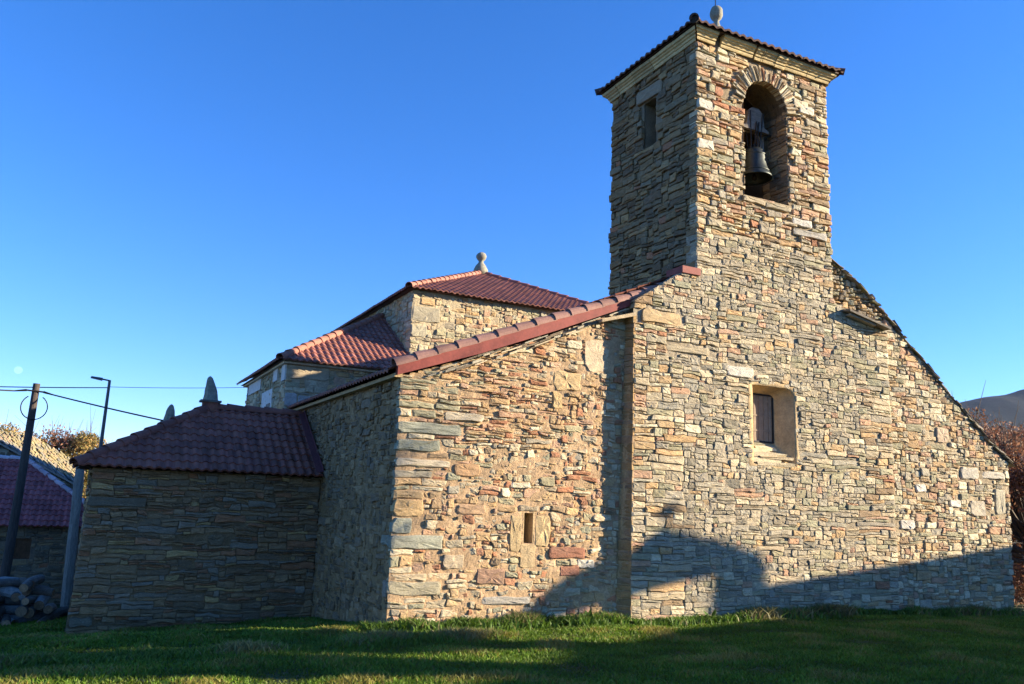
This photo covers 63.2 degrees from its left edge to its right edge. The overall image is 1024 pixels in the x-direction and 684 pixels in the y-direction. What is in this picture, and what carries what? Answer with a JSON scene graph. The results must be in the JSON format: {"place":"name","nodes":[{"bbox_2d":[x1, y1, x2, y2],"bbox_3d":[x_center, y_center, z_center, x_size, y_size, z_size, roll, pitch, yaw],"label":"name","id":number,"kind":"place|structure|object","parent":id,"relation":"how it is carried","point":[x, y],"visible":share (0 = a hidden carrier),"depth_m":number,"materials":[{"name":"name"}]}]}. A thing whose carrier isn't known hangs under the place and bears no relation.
{"place":"outdoors","nodes":[
{"label":"outdoors","id":0,"kind":"place"},
{"bbox_2d":[0,615,421,648],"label":"grass","id":1,"kind":"structure","parent":0,"point":[55,627],"depth_m":14.40,"materials":[{"name":"green plant"}]},
{"bbox_2d":[0,625,505,668],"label":"tall grass","id":2,"kind":"structure","parent":0,"point":[386,637],"depth_m":11.69,"materials":[{"name":"green plant"}]},
{"bbox_2d":[0,0,1023,448],"label":"sky","id":3,"kind":"structure","parent":0,"point":[192,191],"materials":[{"name":"blue"}]},
{"bbox_2d":[0,540,1023,683],"bbox_3d":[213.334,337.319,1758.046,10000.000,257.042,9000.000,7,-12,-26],"label":"ground","id":4,"kind":"structure","parent":0,"point":[543,665],"depth_m":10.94,"materials":[{"name":"green plant"}]},
{"bbox_2d":[0,615,10,625],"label":"log","id":5,"kind":"object","parent":4,"relation":"on","point":[5,619],"visible":0.7,"depth_m":19.77,"materials":[{"name":"brown wood"}]},
{"bbox_2d":[3,614,23,621],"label":"log","id":6,"kind":"object","parent":4,"relation":"on","point":[13,616],"visible":0.2,"depth_m":20.39,"materials":[{"name":"brown wood"}]},
{"bbox_2d":[15,604,30,616],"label":"log","id":7,"kind":"object","parent":6,"relation":"on","point":[21,610],"visible":0.59,"depth_m":20.06,"materials":[{"name":"brown wood"}]},
{"bbox_2d":[0,410,45,444],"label":"autumn tree","id":8,"kind":"object","parent":4,"relation":"on","point":[8,427],"visible":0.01,"depth_m":50.99,"materials":[{"name":"orange plant"}]},
{"bbox_2d":[0,383,52,576],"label":"utility pole","id":9,"kind":"object","parent":4,"relation":"on","point":[7,559],"visible":0.99,"depth_m":23.83,"materials":[{"name":"brown wood"}]},
{"bbox_2d":[53,394,162,420],"bbox_3d":[-11.116,1.886,23.363,5.116,0.921,0.041,-2,-12,23],"label":"overhead cable","id":10,"kind":"object","parent":9,"relation":"attached to","point":[108,408],"visible":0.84,"depth_m":23.45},
{"bbox_2d":[16,612,45,622],"bbox_3d":[-11.720,6.872,20.673,0.230,0.349,1.086,-5,-13,34],"label":"log","id":11,"kind":"object","parent":4,"relation":"on","point":[39,615],"visible":0.4,"depth_m":20.44,"materials":[{"name":"brown wood"}]},
{"bbox_2d":[24,603,47,617],"bbox_3d":[-11.895,6.661,20.812,0.278,0.321,1.232,5,-11,-14],"label":"log","id":12,"kind":"object","parent":11,"relation":"on","point":[32,611],"visible":0.54,"depth_m":20.27,"materials":[{"name":"brown wood"}]},
{"bbox_2d":[4,605,33,616],"bbox_3d":[-12.193,6.588,20.385,0.921,0.278,0.216,4,-11,-10],"label":"log","id":13,"kind":"object","parent":12,"relation":"on","point":[10,609],"visible":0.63,"depth_m":20.30,"materials":[{"name":"brown wood"}]},
{"bbox_2d":[21,595,37,604],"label":"log","id":14,"kind":"object","parent":12,"relation":"on","point":[28,600],"visible":0.63,"depth_m":20.25,"materials":[{"name":"brown wood"}]},
{"bbox_2d":[34,595,51,609],"bbox_3d":[-11.717,6.450,20.808,0.260,0.362,0.934,6,-11,-18],"label":"log","id":15,"kind":"object","parent":12,"relation":"on","point":[41,601],"visible":0.78,"depth_m":20.43,"materials":[{"name":"brown wood"}]},
{"bbox_2d":[22,584,50,595],"bbox_3d":[-12.012,6.309,21.067,0.244,0.371,1.209,3,-11,-5],"label":"log","id":16,"kind":"object","parent":15,"relation":"on","point":[29,591],"visible":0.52,"depth_m":20.60,"materials":[{"name":"brown wood"}]},
{"bbox_2d":[0,578,19,586],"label":"log","id":17,"kind":"object","parent":16,"relation":"on","point":[9,582],"visible":0.51,"depth_m":20.59,"materials":[{"name":"brown wood"}]},
{"bbox_2d":[0,455,84,604],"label":"stone house","id":18,"kind":"structure","parent":4,"relation":"on","point":[42,536],"depth_m":25.80,"materials":[{"name":"stone"}]},
{"bbox_2d":[0,430,85,488],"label":"old house","id":19,"kind":"structure","parent":4,"relation":"on","point":[53,461],"depth_m":37.40,"materials":[{"name":"stone"}]},
{"bbox_2d":[20,416,83,454],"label":"autumn tree","id":20,"kind":"object","parent":4,"relation":"on","point":[63,441],"visible":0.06,"depth_m":53.27,"materials":[{"name":"orange plant"}]},
{"bbox_2d":[36,606,68,622],"bbox_3d":[-11.399,6.840,20.667,0.257,0.408,1.265,2,-11,-1],"label":"log","id":21,"kind":"object","parent":4,"relation":"on","point":[58,613],"visible":0.61,"depth_m":20.68,"materials":[{"name":"brown wood"}]},
{"bbox_2d":[43,603,56,613],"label":"log","id":22,"kind":"object","parent":21,"relation":"on","point":[49,608],"visible":0.9,"depth_m":20.30,"materials":[{"name":"brown wood"}]},
{"bbox_2d":[60,466,84,606],"bbox_3d":[-13.342,5.849,25.351,0.375,4.324,0.228,7,-12,-26],"label":"wooden post","id":23,"kind":"object","parent":4,"relation":"on","point":[70,558],"visible":0.88,"depth_m":25.25,"materials":[{"name":"grey wood"}]},
{"bbox_2d":[58,405,112,498],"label":"autumn tree","id":24,"kind":"object","parent":4,"relation":"on","point":[89,441],"visible":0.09,"depth_m":52.98,"materials":[{"name":"orange plant"}]},
{"bbox_2d":[91,376,110,447],"bbox_3d":[-15.263,5.114,29.948,0.709,7.791,0.220,7,-12,-26],"label":"street lamp","id":25,"kind":"object","parent":4,"relation":"on","point":[104,413],"visible":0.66,"depth_m":30.51,"materials":[{"name":"grey metal"}]},
{"bbox_2d":[0,386,107,387],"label":"overhead cable","id":26,"kind":"object","parent":25,"relation":"attached to","point":[54,387],"visible":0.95,"depth_m":29.04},
{"bbox_2d":[123,387,243,387],"bbox_3d":[-10.924,1.682,32.479,8.632,0.919,0.019,7,-12,-23],"label":"overhead cable","id":27,"kind":"object","parent":25,"relation":"attached to","point":[151,387],"visible":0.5,"depth_m":31.24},
{"bbox_2d":[65,0,1015,633],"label":"stone church","id":28,"kind":"structure","parent":4,"relation":"on","point":[731,394],"depth_m":18.93,"materials":[{"name":"stone"}]},
{"bbox_2d":[261,388,273,407],"bbox_3d":[-7.394,2.021,25.196,0.145,1.080,1.600,7,-12,-26],"label":"window","id":29,"kind":"structure","parent":28,"relation":"in","point":[267,396],"depth_m":25.05,"materials":[{"name":"metal"}]},
{"bbox_2d":[522,512,534,543],"bbox_3d":[0.221,3.673,16.440,0.262,0.640,0.440,7,-12,-26],"label":"slit window","id":30,"kind":"structure","parent":28,"relation":"in","point":[529,518],"depth_m":16.40,"materials":[{"name":"brown wood"}]},
{"bbox_2d":[744,107,772,185],"bbox_3d":[6.052,-4.989,20.961,0.889,1.930,1.379,-5,-13,33],"label":"church bell","id":31,"kind":"object","parent":28,"relation":"hanging from","point":[757,170],"visible":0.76,"depth_m":20.95,"materials":[{"name":"grey metal"}]},
{"bbox_2d":[747,380,798,469],"bbox_3d":[5.947,1.941,19.350,1.551,2.020,0.485,7,-12,-26],"label":"window","id":32,"kind":"structure","parent":28,"relation":"in","point":[773,443],"depth_m":19.49,"materials":[{"name":"paint"}]},
{"bbox_2d":[545,612,572,624],"bbox_3d":[0.887,5.246,15.757,0.574,0.279,0.338,-1,-11,17],"label":"broadleaf weed","id":33,"kind":"object","parent":4,"relation":"on","point":[553,615],"visible":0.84,"depth_m":15.82,"materials":[{"name":"green plant"}]},
{"bbox_2d":[584,609,598,620],"bbox_3d":[1.598,5.364,16.334,0.387,0.320,0.658,3,-11,-6],"label":"broadleaf weed","id":34,"kind":"object","parent":4,"relation":"on","point":[589,612],"visible":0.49,"depth_m":16.19,"materials":[{"name":"green plant"}]},
{"bbox_2d":[361,602,1023,632],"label":"tall grass","id":35,"kind":"structure","parent":4,"relation":"on","point":[529,619],"depth_m":16.66,"materials":[{"name":"green plant"}]},
{"bbox_2d":[696,614,708,622],"bbox_3d":[3.835,5.667,16.978,0.381,0.276,0.396,-6,-14,38],"label":"broadleaf weed","id":36,"kind":"object","parent":4,"relation":"on","point":[705,617],"visible":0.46,"depth_m":16.93,"materials":[{"name":"green plant"}]},
{"bbox_2d":[703,610,722,619],"bbox_3d":[4.190,5.689,17.375,0.362,0.299,0.615,8,-12,-29],"label":"broadleaf weed","id":37,"kind":"object","parent":4,"relation":"on","point":[713,613],"visible":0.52,"depth_m":17.23,"materials":[{"name":"green plant"}]},
{"bbox_2d":[952,381,1023,575],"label":"copper tree","id":38,"kind":"object","parent":4,"relation":"on","point":[984,421],"visible":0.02,"depth_m":39.92,"materials":[{"name":"red plant"}]},
{"bbox_2d":[975,411,1023,607],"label":"brown tree","id":39,"kind":"object","parent":4,"relation":"on","point":[1016,486],"visible":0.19,"depth_m":32.77,"materials":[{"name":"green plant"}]},
{"bbox_2d":[960,389,1023,459],"bbox_3d":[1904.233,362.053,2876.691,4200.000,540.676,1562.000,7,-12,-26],"label":"hill","id":40,"kind":"structure","parent":0,"point":[1006,405],"depth_m":2729.20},
{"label":"log","id":41,"kind":"object","parent":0,"visible":0},
{"bbox_2d":[0,604,7,617],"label":"log","id":42,"kind":"object","parent":41,"relation":"on","point":[2,609],"visible":0.66,"depth_m":20.12,"materials":[{"name":"brown wood"}]},
{"bbox_2d":[4,598,20,605],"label":"log","id":43,"kind":"object","parent":42,"relation":"on","point":[8,601],"visible":0.33,"depth_m":20.62,"materials":[{"name":"brown wood"}]},
{"bbox_2d":[11,586,20,601],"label":"log","id":44,"kind":"object","parent":43,"relation":"on","point":[14,596],"visible":0.51,"depth_m":20.50,"materials":[{"name":"brown wood"}]},
{"bbox_2d":[19,577,34,587],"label":"log","id":45,"kind":"object","parent":44,"relation":"on","point":[22,580],"visible":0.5,"depth_m":20.69,"materials":[{"name":"brown wood"}]},
{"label":"log","id":46,"kind":"object","parent":42,"relation":"on","visible":0},
{"bbox_2d":[0,586,28,601],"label":"log","id":47,"kind":"object","parent":46,"relation":"on","point":[7,591],"visible":0.61,"depth_m":20.52,"materials":[{"name":"brown wood"}]},
{"bbox_2d":[16,587,55,596],"bbox_3d":[-12.036,6.214,20.730,1.241,0.256,0.196,3,-11,-4],"label":"log","id":48,"kind":"object","parent":46,"relation":"on","point":[43,591],"visible":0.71,"depth_m":20.69,"materials":[{"name":"brown wood"}]},
{"bbox_2d":[19,574,44,591],"bbox_3d":[-11.996,6.030,20.823,0.243,0.345,1.015,4,-11,-8],"label":"log","id":49,"kind":"object","parent":48,"relation":"on","point":[26,585],"visible":0.97,"depth_m":20.59,"materials":[{"name":"brown wood"}]}
]}

